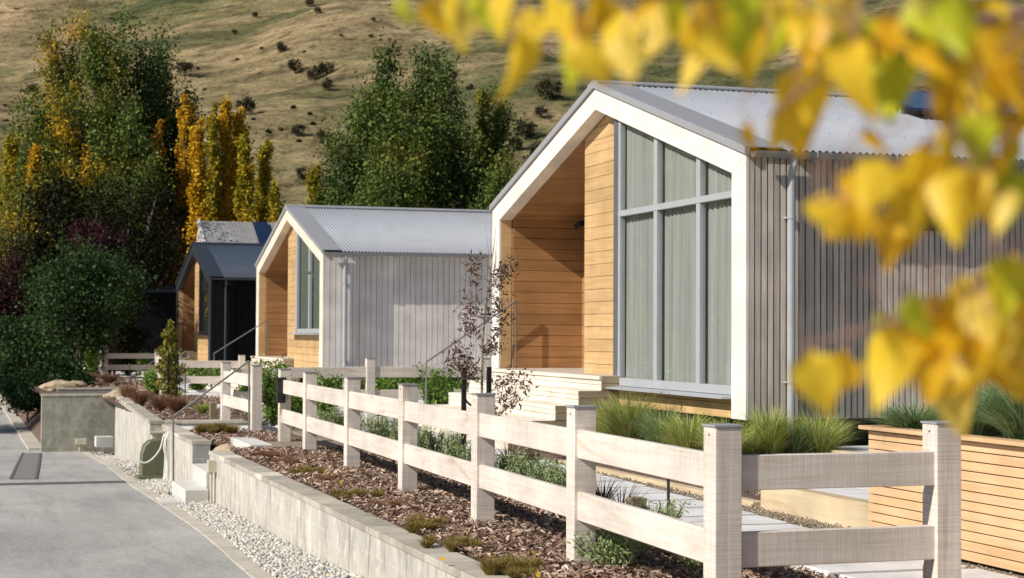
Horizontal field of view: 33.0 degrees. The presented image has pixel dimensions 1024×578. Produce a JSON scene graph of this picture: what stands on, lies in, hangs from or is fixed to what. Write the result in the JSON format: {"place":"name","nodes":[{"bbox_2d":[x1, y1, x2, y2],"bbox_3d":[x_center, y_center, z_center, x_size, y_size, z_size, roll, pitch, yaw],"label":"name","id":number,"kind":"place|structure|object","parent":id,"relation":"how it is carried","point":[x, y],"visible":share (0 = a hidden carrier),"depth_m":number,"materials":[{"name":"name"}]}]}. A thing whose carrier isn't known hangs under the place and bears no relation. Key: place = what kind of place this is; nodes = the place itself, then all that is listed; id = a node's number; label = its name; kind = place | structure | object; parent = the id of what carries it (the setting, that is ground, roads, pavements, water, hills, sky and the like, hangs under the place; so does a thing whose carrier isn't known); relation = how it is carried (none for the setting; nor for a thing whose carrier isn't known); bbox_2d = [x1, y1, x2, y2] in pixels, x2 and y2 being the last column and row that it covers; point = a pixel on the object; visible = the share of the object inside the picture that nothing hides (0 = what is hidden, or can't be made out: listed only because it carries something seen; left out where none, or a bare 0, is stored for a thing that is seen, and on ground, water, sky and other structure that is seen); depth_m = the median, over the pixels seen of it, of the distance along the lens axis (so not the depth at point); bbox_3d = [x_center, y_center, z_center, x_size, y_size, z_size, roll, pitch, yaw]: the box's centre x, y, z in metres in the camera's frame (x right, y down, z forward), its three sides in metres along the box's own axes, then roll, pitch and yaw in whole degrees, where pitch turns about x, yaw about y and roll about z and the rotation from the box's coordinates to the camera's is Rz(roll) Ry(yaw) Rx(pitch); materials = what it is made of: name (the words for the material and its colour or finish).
{"place":"outdoors","nodes":[
{"label":"outdoors","id":0,"kind":"place"},
{"bbox_2d":[13,371,98,442],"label":"bank","id":1,"kind":"structure","parent":0,"point":[33,424],"depth_m":47.48,"materials":[{"name":"soil"}]},
{"bbox_2d":[0,242,35,397],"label":"purple bush","id":2,"kind":"object","parent":1,"relation":"on","point":[7,299],"visible":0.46,"depth_m":65.46,"materials":[{"name":"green plant"}]},
{"bbox_2d":[0,363,46,422],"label":"broadleaf bush","id":3,"kind":"object","parent":1,"relation":"on","point":[10,386],"visible":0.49,"depth_m":48.62,"materials":[{"name":"green plant"}]},
{"bbox_2d":[0,344,49,408],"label":"broadleaf bush","id":4,"kind":"object","parent":1,"relation":"on","point":[7,369],"visible":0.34,"depth_m":57.74,"materials":[{"name":"green plant"}]},
{"bbox_2d":[0,141,79,300],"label":"dark tree","id":5,"kind":"object","parent":1,"relation":"on","point":[10,237],"visible":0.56,"depth_m":69.41,"materials":[{"name":"green plant"}]},
{"bbox_2d":[0,303,83,377],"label":"broadleaf bush","id":6,"kind":"object","parent":1,"relation":"on","point":[19,340],"visible":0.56,"depth_m":58.30,"materials":[{"name":"green plant"}]},
{"bbox_2d":[0,157,99,372],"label":"bush","id":7,"kind":"object","parent":1,"relation":"on","point":[57,212],"visible":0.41,"depth_m":65.45,"materials":[{"name":"green plant"}]},
{"bbox_2d":[4,349,101,411],"bbox_3d":[-12.494,2.869,46.801,2.235,2.474,2.319,-1,-2,42],"label":"broadleaf bush","id":8,"kind":"object","parent":1,"relation":"on","point":[64,368],"visible":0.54,"depth_m":46.78,"materials":[{"name":"green plant"}]},
{"bbox_2d":[5,219,143,371],"bbox_3d":[-14.108,0.695,55.939,4.419,5.869,4.596,1,-2,-18],"label":"broadleaf bush","id":9,"kind":"object","parent":1,"relation":"on","point":[63,294],"visible":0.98,"depth_m":55.45,"materials":[{"name":"green plant"}]},
{"bbox_2d":[31,379,159,394],"bbox_3d":[-11.431,2.674,47.480,3.500,0.188,14.500,1,-2,-18],"label":"mulch bed","id":10,"kind":"object","parent":1,"relation":"on","point":[40,391],"visible":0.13,"depth_m":43.12,"materials":[{"name":"wood"}]},
{"bbox_2d":[55,377,846,577],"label":"bark mulch","id":11,"kind":"object","parent":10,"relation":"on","point":[374,479],"visible":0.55,"depth_m":13.25,"materials":[{"name":"wood"}]},
{"bbox_2d":[403,513,448,533],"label":"ground cover plant","id":12,"kind":"object","parent":11,"relation":"on","point":[416,522],"visible":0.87,"depth_m":12.06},
{"bbox_2d":[417,533,491,551],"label":"ground cover plant","id":13,"kind":"object","parent":11,"relation":"on","point":[429,541],"visible":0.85,"depth_m":11.08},
{"bbox_2d":[474,553,547,577],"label":"ground cover plant","id":14,"kind":"object","parent":11,"relation":"on","point":[515,567],"visible":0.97,"depth_m":9.89,"materials":[{"name":"plant"}]},
{"bbox_2d":[278,368,743,577],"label":"post and rail fence","id":15,"kind":"object","parent":11,"relation":"on","point":[713,544],"visible":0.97,"depth_m":10.54,"materials":[{"name":"wood"}]},
{"bbox_2d":[566,526,658,574],"bbox_3d":[0.590,1.569,10.220,0.537,0.345,0.579,1,-2,-18],"label":"silvery shrub","id":16,"kind":"object","parent":11,"relation":"on","point":[613,554],"visible":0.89,"depth_m":10.14,"materials":[{"name":"green plant"}]},
{"bbox_2d":[742,421,960,577],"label":"post and rail fence","id":17,"kind":"object","parent":11,"relation":"on","point":[933,469],"visible":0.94,"depth_m":8.54,"materials":[{"name":"wood"}]},
{"bbox_2d":[61,216,130,344],"bbox_3d":[-15.212,0.738,62.935,2.515,6.926,2.750,1,-2,-18],"label":"purple bush","id":18,"kind":"object","parent":1,"relation":"on","point":[101,234],"visible":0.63,"depth_m":62.80,"materials":[{"name":"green plant"}]},
{"bbox_2d":[74,237,162,346],"bbox_3d":[-13.897,0.972,59.120,3.814,5.477,3.806,1,-2,-18],"label":"broadleaf bush","id":19,"kind":"object","parent":1,"relation":"on","point":[136,286],"visible":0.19,"depth_m":59.06,"materials":[{"name":"green plant"}]},
{"bbox_2d":[84,312,153,375],"bbox_3d":[-13.800,2.149,60.089,2.713,3.175,3.026,1,-2,-18],"label":"broadleaf bush","id":20,"kind":"object","parent":1,"relation":"on","point":[124,346],"visible":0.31,"depth_m":59.88,"materials":[{"name":"green plant"}]},
{"bbox_2d":[0,405,251,577],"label":"road","id":21,"kind":"structure","parent":0,"point":[103,530],"depth_m":16.44,"materials":[{"name":"concrete"}]},
{"bbox_2d":[0,394,40,449],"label":"kerb","id":22,"kind":"structure","parent":21,"relation":"on","point":[28,438],"depth_m":45.79,"materials":[{"name":"concrete"}]},
{"bbox_2d":[12,453,38,478],"bbox_3d":[-8.642,3.108,30.864,0.399,0.619,14.386,1,-2,-15],"label":"road patch","id":23,"kind":"object","parent":21,"relation":"on","point":[27,467],"visible":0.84,"depth_m":26.74,"materials":[{"name":"concrete"}]},
{"bbox_2d":[41,394,114,452],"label":"retaining wall","id":24,"kind":"structure","parent":21,"relation":"on","point":[67,420],"depth_m":38.41,"materials":[{"name":"concrete"}]},
{"bbox_2d":[83,451,274,577],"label":"kerb","id":25,"kind":"structure","parent":21,"relation":"on","point":[241,560],"depth_m":16.50,"materials":[{"name":"concrete"}]},
{"bbox_2d":[82,365,205,387],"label":"yard paving","id":26,"kind":"structure","parent":0,"point":[138,377],"depth_m":57.62,"materials":[{"name":"concrete"}]},
{"bbox_2d":[28,63,139,364],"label":"green poplar","id":27,"kind":"object","parent":26,"relation":"on","point":[70,137],"visible":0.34,"depth_m":78.46,"materials":[{"name":"green plant"}]},
{"bbox_2d":[51,3,151,214],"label":"green poplar","id":28,"kind":"object","parent":26,"relation":"on","point":[98,67],"visible":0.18,"depth_m":81.38,"materials":[{"name":"green plant"}]},
{"bbox_2d":[73,79,182,288],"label":"green poplar","id":29,"kind":"object","parent":26,"relation":"on","point":[128,143],"visible":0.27,"depth_m":77.18,"materials":[{"name":"green plant"}]},
{"bbox_2d":[56,151,203,301],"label":"dark tree","id":30,"kind":"object","parent":26,"relation":"on","point":[123,221],"visible":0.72,"depth_m":65.47,"materials":[{"name":"green plant"}]},
{"bbox_2d":[103,349,161,374],"bbox_3d":[-12.365,2.502,56.377,1.893,1.094,0.152,1,-2,-18],"label":"post and rail fence","id":31,"kind":"object","parent":26,"relation":"on","point":[106,367],"visible":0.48,"depth_m":56.27,"materials":[{"name":"wood"}]},
{"bbox_2d":[110,12,178,228],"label":"green poplar","id":32,"kind":"object","parent":26,"relation":"on","point":[149,98],"visible":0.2,"depth_m":82.61,"materials":[{"name":"green plant"}]},
{"bbox_2d":[118,285,175,371],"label":"garage","id":33,"kind":"structure","parent":26,"relation":"on","point":[162,308],"depth_m":65.00,"materials":[{"name":"black"}]},
{"bbox_2d":[145,119,170,288],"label":"golden poplar","id":34,"kind":"object","parent":26,"relation":"on","point":[158,135],"visible":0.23,"depth_m":79.76,"materials":[{"name":"yellow plant"}]},
{"bbox_2d":[133,136,205,284],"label":"dark tree","id":35,"kind":"object","parent":26,"relation":"on","point":[172,206],"visible":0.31,"depth_m":79.25,"materials":[{"name":"green plant"}]},
{"bbox_2d":[132,9,209,179],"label":"green poplar","id":36,"kind":"object","parent":26,"relation":"on","point":[168,81],"visible":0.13,"depth_m":84.58,"materials":[{"name":"green plant"}]},
{"bbox_2d":[166,92,196,284],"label":"golden poplar","id":37,"kind":"object","parent":26,"relation":"on","point":[188,109],"visible":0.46,"depth_m":79.66,"materials":[{"name":"yellow plant"}]},
{"bbox_2d":[182,115,207,256],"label":"golden poplar","id":38,"kind":"object","parent":26,"relation":"on","point":[196,193],"visible":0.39,"depth_m":75.71,"materials":[{"name":"yellow plant"}]},
{"bbox_2d":[138,242,265,375],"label":"gabled house","id":39,"kind":"structure","parent":26,"relation":"on","point":[215,284],"depth_m":54.52,"materials":[{"name":"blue metal"}]},
{"bbox_2d":[197,102,224,227],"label":"golden poplar","id":40,"kind":"object","parent":26,"relation":"on","point":[211,149],"visible":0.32,"depth_m":75.65,"materials":[{"name":"yellow plant"}]},
{"bbox_2d":[215,94,236,220],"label":"golden poplar","id":41,"kind":"object","parent":26,"relation":"on","point":[225,117],"visible":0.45,"depth_m":76.30,"materials":[{"name":"yellow plant"}]},
{"bbox_2d":[196,219,275,242],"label":"distant house","id":42,"kind":"structure","parent":26,"relation":"on","point":[233,232],"depth_m":67.15,"materials":[{"name":"grey metal"}]},
{"bbox_2d":[229,106,254,221],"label":"golden poplar","id":43,"kind":"object","parent":26,"relation":"on","point":[239,117],"visible":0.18,"depth_m":76.75,"materials":[{"name":"yellow plant"}]},
{"bbox_2d":[229,134,256,221],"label":"golden poplar","id":44,"kind":"object","parent":26,"relation":"on","point":[243,204],"visible":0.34,"depth_m":74.72,"materials":[{"name":"yellow plant"}]},
{"bbox_2d":[252,136,274,221],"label":"golden poplar","id":45,"kind":"object","parent":26,"relation":"on","point":[262,188],"visible":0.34,"depth_m":75.74,"materials":[{"name":"yellow plant"}]},
{"bbox_2d":[264,178,285,222],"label":"golden poplar","id":46,"kind":"object","parent":26,"relation":"on","point":[275,205],"visible":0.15,"depth_m":74.84,"materials":[{"name":"yellow plant"}]},
{"bbox_2d":[303,161,323,204],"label":"golden poplar","id":47,"kind":"object","parent":26,"relation":"on","point":[311,175],"visible":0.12,"depth_m":75.75,"materials":[{"name":"yellow plant"}]},
{"bbox_2d":[302,111,376,205],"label":"green poplar","id":48,"kind":"object","parent":26,"relation":"on","point":[342,170],"visible":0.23,"depth_m":75.45,"materials":[{"name":"green plant"}]},
{"bbox_2d":[335,67,414,205],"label":"green poplar","id":49,"kind":"object","parent":26,"relation":"on","point":[362,114],"visible":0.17,"depth_m":76.78,"materials":[{"name":"green plant"}]},
{"bbox_2d":[361,26,420,173],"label":"green poplar","id":50,"kind":"object","parent":26,"relation":"on","point":[387,63],"visible":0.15,"depth_m":79.84,"materials":[{"name":"green plant"}]},
{"bbox_2d":[387,34,471,194],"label":"green poplar","id":51,"kind":"object","parent":26,"relation":"on","point":[413,91],"visible":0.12,"depth_m":79.54,"materials":[{"name":"green plant"}]},
{"bbox_2d":[407,33,478,208],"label":"green poplar","id":52,"kind":"object","parent":26,"relation":"on","point":[442,84],"visible":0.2,"depth_m":78.56,"materials":[{"name":"green plant"}]},
{"bbox_2d":[467,76,496,206],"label":"green poplar","id":53,"kind":"object","parent":26,"relation":"on","point":[482,123],"visible":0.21,"depth_m":81.77,"materials":[{"name":"green plant"}]},
{"bbox_2d":[469,66,529,178],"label":"green poplar","id":54,"kind":"object","parent":26,"relation":"on","point":[500,131],"visible":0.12,"depth_m":82.72,"materials":[{"name":"green plant"}]},
{"bbox_2d":[180,425,295,450],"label":"yard paving","id":55,"kind":"structure","parent":0,"point":[274,428],"depth_m":26.31,"materials":[{"name":"concrete"}]},
{"bbox_2d":[252,353,292,425],"bbox_3d":[-3.588,1.502,25.830,0.629,1.103,0.574,0,-1,1],"label":"hedge shrub","id":56,"kind":"object","parent":55,"relation":"on","point":[268,387],"visible":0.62,"depth_m":25.72,"materials":[{"name":"green plant"}]},
{"bbox_2d":[166,388,439,428],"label":"yard paving","id":57,"kind":"structure","parent":0,"point":[201,392],"depth_m":39.79,"materials":[{"name":"concrete"}]},
{"bbox_2d":[98,395,277,423],"bbox_3d":[-6.270,2.262,33.205,2.400,0.057,12.850,1,-2,-18],"label":"mulch bed","id":58,"kind":"object","parent":57,"relation":"on","point":[116,403],"visible":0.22,"depth_m":31.20,"materials":[{"name":"wood"}]},
{"bbox_2d":[151,319,189,397],"bbox_3d":[-6.559,1.407,33.142,0.740,1.684,0.701,1,-2,-18],"label":"young magnolia","id":59,"kind":"object","parent":58,"relation":"on","point":[170,343],"visible":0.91,"depth_m":33.06,"materials":[{"name":"green plant"}]},
{"bbox_2d":[220,362,262,433],"bbox_3d":[-4.039,1.649,25.659,0.154,1.104,3.254,1,-2,-17],"label":"post and rail fence","id":60,"kind":"object","parent":58,"relation":"on","point":[228,401],"visible":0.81,"depth_m":24.95,"materials":[{"name":"wood"}]},
{"bbox_2d":[160,355,290,394],"bbox_3d":[-6.141,2.105,41.051,4.386,1.114,0.152,1,-2,-18],"label":"post and rail fence","id":61,"kind":"object","parent":57,"relation":"on","point":[209,364],"visible":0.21,"depth_m":40.68,"materials":[{"name":"wood"}]},
{"bbox_2d":[206,204,491,393],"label":"gabled house","id":62,"kind":"structure","parent":57,"relation":"on","point":[346,286],"depth_m":37.96,"materials":[{"name":"grey metal"}]},
{"bbox_2d":[288,232,318,334],"bbox_3d":[-4.582,-0.246,38.721,0.320,2.531,3.215,1,-2,-18],"label":"window","id":63,"kind":"structure","parent":62,"relation":"in","point":[309,331],"depth_m":39.97,"materials":[{"name":"grey metal"}]},
{"bbox_2d":[233,358,491,422],"bbox_3d":[-2.377,1.658,27.842,4.230,1.094,0.152,1,-2,-18],"label":"post and rail fence","id":64,"kind":"object","parent":57,"relation":"on","point":[369,371],"visible":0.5,"depth_m":27.82,"materials":[{"name":"wood"}]},
{"bbox_2d":[416,362,458,403],"bbox_3d":[-1.223,1.644,27.692,0.728,0.948,0.633,1,-2,-18],"label":"hedge shrub","id":65,"kind":"object","parent":57,"relation":"on","point":[433,394],"visible":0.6,"depth_m":27.62,"materials":[{"name":"green plant"}]},
{"bbox_2d":[0,0,1023,232],"bbox_3d":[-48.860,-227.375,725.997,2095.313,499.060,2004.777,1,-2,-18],"label":"hill","id":66,"kind":"structure","parent":0,"point":[265,78],"depth_m":314.20,"materials":[{"name":"beige plant"}]},
{"bbox_2d":[0,132,22,306],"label":"golden poplar","id":67,"kind":"object","parent":66,"relation":"on","point":[11,145],"visible":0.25,"depth_m":75.74,"materials":[{"name":"yellow plant"}]},
{"bbox_2d":[18,143,42,316],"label":"golden poplar","id":68,"kind":"object","parent":66,"relation":"on","point":[35,151],"visible":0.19,"depth_m":75.81,"materials":[{"name":"yellow plant"}]},
{"bbox_2d":[0,72,79,249],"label":"green poplar","id":69,"kind":"object","parent":66,"relation":"on","point":[29,145],"visible":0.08,"depth_m":80.37,"materials":[{"name":"green plant"}]},
{"bbox_2d":[5,2,99,181],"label":"green poplar","id":70,"kind":"object","parent":66,"relation":"on","point":[57,69],"visible":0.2,"depth_m":83.82,"materials":[{"name":"green plant"}]},
{"bbox_2d":[413,82,506,209],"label":"green poplar","id":71,"kind":"object","parent":66,"relation":"on","point":[457,163],"visible":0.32,"depth_m":75.80,"materials":[{"name":"green plant"}]},
{"bbox_2d":[592,381,673,439],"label":"tussock grass","id":72,"kind":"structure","parent":0,"point":[620,423],"depth_m":18.86,"materials":[{"name":"plant"}]},
{"bbox_2d":[291,429,1023,577],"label":"gravel ground","id":73,"kind":"structure","parent":0,"point":[300,433],"depth_m":13.41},
{"bbox_2d":[420,428,468,455],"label":"silvery shrub","id":74,"kind":"object","parent":73,"relation":"on","point":[434,446],"visible":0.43,"depth_m":18.00,"materials":[{"name":"green plant"}]},
{"bbox_2d":[519,448,760,500],"bbox_3d":[2.858,2.024,17.594,3.760,0.435,6.560,1,-2,-18],"label":"tussock bed","id":75,"kind":"object","parent":73,"relation":"on","point":[752,494],"depth_m":16.73,"materials":[{"name":"gravel"}]},
{"bbox_2d":[553,459,760,506],"bbox_3d":[1.237,1.835,16.270,0.100,0.130,4.900,1,-2,-18],"label":"timber sleeper","id":76,"kind":"object","parent":73,"relation":"on","point":[692,489],"visible":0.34,"depth_m":15.85,"materials":[{"name":"brown wood"}]},
{"bbox_2d":[360,426,1016,577],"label":"garden path","id":77,"kind":"structure","parent":73,"relation":"on","point":[888,569],"depth_m":12.05,"materials":[{"name":"concrete"}]},
{"bbox_2d":[440,225,538,415],"bbox_3d":[-0.240,0.549,18.050,1.036,2.577,0.820,0,-1,-2],"label":"bronze sapling","id":78,"kind":"object","parent":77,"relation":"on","point":[460,365],"visible":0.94,"depth_m":17.98,"materials":[{"name":"brown plant"}]},
{"bbox_2d":[761,489,871,527],"bbox_3d":[2.375,1.672,12.794,0.140,0.290,2.140,1,-2,-18],"label":"timber sleeper","id":79,"kind":"object","parent":73,"relation":"on","point":[832,508],"visible":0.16,"depth_m":12.86,"materials":[{"name":"brown wood"}]},
{"bbox_2d":[811,487,871,499],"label":"terrace","id":80,"kind":"structure","parent":73,"relation":"on","point":[860,492],"depth_m":13.32,"materials":[{"name":"concrete"}]},
{"bbox_2d":[858,425,1023,575],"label":"slatted planter","id":81,"kind":"object","parent":73,"relation":"on","point":[992,502],"visible":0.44,"depth_m":10.38,"materials":[{"name":"wood"}]},
{"bbox_2d":[630,400,691,443],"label":"tussock grass","id":82,"kind":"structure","parent":0,"point":[650,434],"depth_m":18.06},
{"bbox_2d":[645,406,725,450],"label":"tussock grass","id":83,"kind":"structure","parent":0,"point":[678,434],"depth_m":17.33,"materials":[{"name":"plant"}]},
{"bbox_2d":[739,401,802,453],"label":"tussock grass","id":84,"kind":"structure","parent":0,"point":[775,442],"depth_m":16.80,"materials":[{"name":"plant"}]},
{"bbox_2d":[776,416,824,453],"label":"tussock grass","id":85,"kind":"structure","parent":0,"point":[793,448],"depth_m":16.88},
{"bbox_2d":[781,407,860,452],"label":"tussock grass","id":86,"kind":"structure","parent":0,"point":[832,439],"depth_m":16.94,"materials":[{"name":"plant"}]},
{"bbox_2d":[850,398,944,435],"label":"tussock grass","id":87,"kind":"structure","parent":0,"point":[898,418],"depth_m":11.41,"materials":[{"name":"plant"}]},
{"bbox_2d":[900,383,1008,441],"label":"tussock grass","id":88,"kind":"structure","parent":0,"point":[975,427],"depth_m":10.73,"materials":[{"name":"plant"}]},
{"bbox_2d":[970,383,1023,446],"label":"tussock grass","id":89,"kind":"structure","parent":0,"point":[1006,415],"depth_m":10.27,"materials":[{"name":"plant"}]},
{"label":"gravel bed","id":90,"kind":"structure","parent":0,"visible":0},
{"bbox_2d":[115,396,163,462],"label":"retaining wall","id":91,"kind":"structure","parent":90,"relation":"on","point":[135,424],"depth_m":31.10,"materials":[{"name":"concrete"}]},
{"bbox_2d":[136,438,166,479],"bbox_3d":[-5.041,2.399,24.326,0.470,0.578,0.370,1,-2,-18],"label":"utility cabinet","id":92,"kind":"object","parent":90,"relation":"on","point":[153,468],"visible":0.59,"depth_m":24.17,"materials":[{"name":"plastic"}]},
{"bbox_2d":[166,429,210,480],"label":"retaining wall","id":93,"kind":"structure","parent":90,"relation":"on","point":[190,448],"depth_m":22.28,"materials":[{"name":"concrete"}]},
{"bbox_2d":[172,437,272,501],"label":"front steps","id":94,"kind":"structure","parent":90,"relation":"on","point":[196,487],"depth_m":20.42,"materials":[{"name":"concrete"}]},
{"bbox_2d":[172,360,249,480],"bbox_3d":[-3.714,1.631,21.356,0.957,1.500,0.025,1,-2,-18],"label":"handrail","id":95,"kind":"object","parent":94,"relation":"attached to","point":[211,388],"visible":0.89,"depth_m":21.37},
{"bbox_2d":[91,451,362,577],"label":"gravel","id":96,"kind":"structure","parent":90,"relation":"on","point":[273,555],"depth_m":15.45,"materials":[{"name":"gravel"}]},
{"bbox_2d":[209,451,509,577],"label":"retaining wall","id":97,"kind":"structure","parent":90,"relation":"on","point":[315,523],"depth_m":13.79,"materials":[{"name":"concrete"}]},
{"bbox_2d":[393,0,1023,439],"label":"yellow leaved tree","id":98,"kind":"object","parent":90,"relation":"on","point":[975,322],"visible":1,"depth_m":1.23,"materials":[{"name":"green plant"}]},
{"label":"side garden ground","id":99,"kind":"structure","parent":0,"visible":0},
{"bbox_2d":[342,117,433,207],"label":"green poplar","id":100,"kind":"object","parent":99,"relation":"on","point":[385,195],"visible":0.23,"depth_m":71.43,"materials":[{"name":"green plant"}]},
{"bbox_2d":[358,81,461,208],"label":"green poplar","id":101,"kind":"object","parent":99,"relation":"on","point":[422,148],"visible":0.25,"depth_m":74.47,"materials":[{"name":"green plant"}]},
{"bbox_2d":[457,141,528,209],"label":"green poplar","id":102,"kind":"object","parent":99,"relation":"on","point":[496,185],"visible":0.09,"depth_m":73.45,"materials":[{"name":"green plant"}]},
{"bbox_2d":[418,80,1023,453],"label":"gabled house","id":103,"kind":"structure","parent":99,"relation":"on","point":[667,242],"depth_m":19.30,"materials":[{"name":"grey metal"}]},
{"bbox_2d":[606,119,731,398],"bbox_3d":[1.739,-0.515,19.289,0.320,3.345,3.545,1,-2,-18],"label":"window","id":104,"kind":"structure","parent":103,"relation":"in","point":[700,388],"depth_m":19.64,"materials":[{"name":"grey metal"}]},
{"bbox_2d":[899,91,1012,118],"bbox_3d":[6.107,-2.339,21.903,3.250,0.492,1.600,1,-2,-18],"label":"solar panel array","id":105,"kind":"object","parent":103,"relation":"attached to","point":[916,102],"visible":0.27,"depth_m":21.14,"materials":[{"name":"blue glass"}]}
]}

